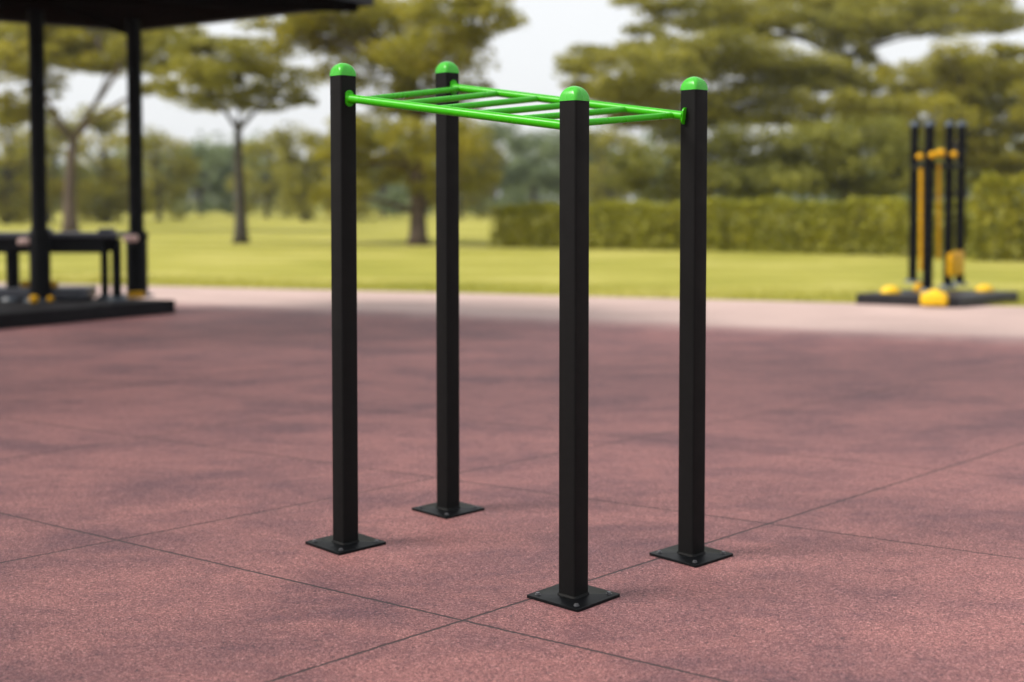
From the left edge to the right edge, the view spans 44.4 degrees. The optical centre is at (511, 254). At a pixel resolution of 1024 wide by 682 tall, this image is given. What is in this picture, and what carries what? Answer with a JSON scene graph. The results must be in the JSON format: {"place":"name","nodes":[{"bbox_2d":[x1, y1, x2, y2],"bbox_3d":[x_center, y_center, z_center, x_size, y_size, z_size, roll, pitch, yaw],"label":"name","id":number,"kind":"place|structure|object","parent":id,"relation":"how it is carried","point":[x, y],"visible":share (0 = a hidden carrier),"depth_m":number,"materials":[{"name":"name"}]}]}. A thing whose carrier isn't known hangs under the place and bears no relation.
{"place":"outdoors","nodes":[
{"label":"outdoors","id":0,"kind":"place"},
{"bbox_2d":[0,302,1023,681],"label":"rubber floor","id":1,"kind":"structure","parent":0,"point":[166,496],"depth_m":6.95,"materials":[{"name":"red rubber"}]},
{"bbox_2d":[0,0,373,328],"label":"park shelter","id":2,"kind":"object","parent":1,"relation":"on","point":[131,20],"visible":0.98,"depth_m":18.42,"materials":[{"name":"metal"}]},
{"bbox_2d":[0,281,96,299],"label":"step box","id":3,"kind":"object","parent":2,"relation":"on","point":[22,292],"visible":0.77,"depth_m":18.65,"materials":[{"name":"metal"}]},
{"bbox_2d":[0,228,147,300],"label":"exercise bench","id":4,"kind":"object","parent":2,"relation":"on","point":[103,242],"visible":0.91,"depth_m":18.62,"materials":[{"name":"metal"}]},
{"bbox_2d":[305,61,732,611],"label":"monkey bars","id":5,"kind":"object","parent":1,"relation":"on","point":[573,590],"visible":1,"depth_m":5.94,"materials":[{"name":"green metal"}]},
{"bbox_2d":[0,201,1023,306],"bbox_3d":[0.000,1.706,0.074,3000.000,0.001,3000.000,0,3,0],"label":"lawn","id":6,"kind":"structure","parent":0,"point":[279,246],"depth_m":33.57,"materials":[{"name":"green plant"}]},
{"bbox_2d":[0,96,63,223],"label":"distant tree","id":7,"kind":"object","parent":6,"relation":"on","point":[10,213],"visible":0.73,"depth_m":87.75,"materials":[{"name":"green plant"}]},
{"bbox_2d":[0,109,95,221],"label":"distant tree","id":8,"kind":"object","parent":6,"relation":"on","point":[57,134],"visible":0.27,"depth_m":95.29,"materials":[{"name":"green plant"}]},
{"bbox_2d":[0,22,208,231],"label":"park tree","id":9,"kind":"object","parent":6,"relation":"on","point":[72,49],"visible":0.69,"depth_m":65.72,"materials":[{"name":"green plant"}]},
{"bbox_2d":[53,103,158,222],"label":"distant tree","id":10,"kind":"object","parent":6,"relation":"on","point":[105,188],"visible":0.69,"depth_m":90.92,"materials":[{"name":"green plant"}]},
{"bbox_2d":[119,125,202,219],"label":"distant tree","id":11,"kind":"object","parent":6,"relation":"on","point":[183,167],"visible":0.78,"depth_m":103.79,"materials":[{"name":"green plant"}]},
{"bbox_2d":[161,139,233,215],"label":"distant tree","id":12,"kind":"object","parent":6,"relation":"on","point":[203,150],"visible":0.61,"depth_m":134.50,"materials":[{"name":"green plant"}]},
{"bbox_2d":[199,141,262,214],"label":"distant tree","id":13,"kind":"object","parent":6,"relation":"on","point":[229,151],"visible":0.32,"depth_m":138.16,"materials":[{"name":"green plant"}]},
{"bbox_2d":[142,33,329,243],"bbox_3d":[-10.591,-4.497,48.957,6.611,8.216,7.300,0,3,0],"label":"park tree","id":14,"kind":"object","parent":6,"relation":"on","point":[208,75],"visible":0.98,"depth_m":48.35,"materials":[{"name":"green plant"}]},
{"bbox_2d":[224,131,302,217],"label":"distant tree","id":15,"kind":"object","parent":6,"relation":"on","point":[266,187],"visible":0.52,"depth_m":117.40,"materials":[{"name":"green plant"}]},
{"bbox_2d":[264,120,330,220],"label":"distant tree","id":16,"kind":"object","parent":6,"relation":"on","point":[292,200],"visible":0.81,"depth_m":98.85,"materials":[{"name":"green plant"}]},
{"bbox_2d":[304,115,380,221],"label":"distant tree","id":17,"kind":"object","parent":6,"relation":"on","point":[326,202],"visible":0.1,"depth_m":94.82,"materials":[{"name":"green plant"}]},
{"bbox_2d":[234,0,530,245],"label":"park tree","id":18,"kind":"object","parent":6,"relation":"on","point":[351,31],"visible":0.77,"depth_m":46.16,"materials":[{"name":"green plant"}]},
{"bbox_2d":[357,121,409,217],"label":"distant tree","id":19,"kind":"object","parent":6,"relation":"on","point":[385,209],"visible":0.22,"depth_m":118.87,"materials":[{"name":"green plant"}]},
{"bbox_2d":[391,132,434,214],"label":"distant tree","id":20,"kind":"object","parent":6,"relation":"on","point":[405,199],"visible":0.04,"depth_m":137.70,"materials":[{"name":"green plant"}]},
{"bbox_2d":[424,118,506,218],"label":"distant tree","id":21,"kind":"object","parent":6,"relation":"on","point":[490,160],"visible":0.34,"depth_m":109.79,"materials":[{"name":"green plant"}]},
{"bbox_2d":[463,119,538,216],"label":"distant tree","id":22,"kind":"object","parent":6,"relation":"on","point":[520,173],"visible":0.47,"depth_m":124.29,"materials":[{"name":"green plant"}]},
{"bbox_2d":[0,125,1023,212],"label":"woodland","id":23,"kind":"object","parent":6,"relation":"on","point":[643,136],"visible":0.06,"depth_m":173.63,"materials":[{"name":"green plant"}]},
{"bbox_2d":[502,128,559,214],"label":"distant tree","id":24,"kind":"object","parent":6,"relation":"on","point":[538,139],"visible":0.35,"depth_m":138.21,"materials":[{"name":"green plant"}]},
{"bbox_2d":[528,129,614,215],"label":"distant tree","id":25,"kind":"object","parent":6,"relation":"on","point":[552,180],"visible":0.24,"depth_m":128.67,"materials":[{"name":"green plant"}]},
{"bbox_2d":[589,125,647,217],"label":"distant tree","id":26,"kind":"object","parent":6,"relation":"on","point":[594,172],"visible":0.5,"depth_m":110.88,"materials":[{"name":"green plant"}]},
{"bbox_2d":[594,118,826,237],"bbox_3d":[8.162,-3.183,52.078,9.521,5.317,6.667,0,3,0],"label":"park tree","id":27,"kind":"object","parent":6,"relation":"on","point":[759,179],"visible":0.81,"depth_m":51.34,"materials":[{"name":"green plant"}]},
{"bbox_2d":[552,21,900,236],"bbox_3d":[8.855,-5.885,57.506,17.895,10.242,11.285,-1,3,-28],"label":"park tree","id":28,"kind":"object","parent":6,"relation":"on","point":[797,81],"visible":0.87,"depth_m":55.84,"materials":[{"name":"green plant"}]},
{"bbox_2d":[488,194,982,256],"bbox_3d":[6.807,-1.027,41.810,16.872,1.977,2.473,1,3,30],"label":"hedge","id":29,"kind":"object","parent":6,"relation":"on","point":[649,212],"visible":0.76,"depth_m":40.85,"materials":[{"name":"green plant"}]},
{"bbox_2d":[608,0,1023,229],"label":"park tree","id":30,"kind":"object","parent":6,"relation":"on","point":[861,24],"visible":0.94,"depth_m":68.66,"materials":[{"name":"green plant"}]},
{"bbox_2d":[747,112,972,239],"bbox_3d":[14.737,-3.321,53.286,9.628,5.487,5.680,0,3,0],"label":"park tree","id":31,"kind":"object","parent":6,"relation":"on","point":[888,148],"visible":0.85,"depth_m":52.50,"materials":[{"name":"green plant"}]},
{"bbox_2d":[828,38,1023,233],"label":"park tree","id":32,"kind":"object","parent":6,"relation":"on","point":[976,105],"visible":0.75,"depth_m":59.39,"materials":[{"name":"green plant"}]},
{"bbox_2d":[968,170,1023,261],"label":"shrub","id":33,"kind":"object","parent":6,"relation":"on","point":[1001,229],"visible":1,"depth_m":34.82,"materials":[{"name":"green plant"}]},
{"bbox_2d":[0,283,1023,335],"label":"path","id":34,"kind":"structure","parent":0,"point":[994,320],"depth_m":19.64,"materials":[{"name":"beige concrete"}]},
{"bbox_2d":[856,120,1017,307],"bbox_3d":[7.423,-0.807,21.299,2.221,3.155,3.543,1,3,30],"label":"stretching station","id":35,"kind":"object","parent":34,"relation":"on","point":[925,293],"visible":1,"depth_m":21.08,"materials":[{"name":"metal"}]},
{"bbox_2d":[0,0,1023,200],"label":"sky","id":36,"kind":"structure","parent":0,"point":[525,56],"materials":[{"name":"white"}]}
]}

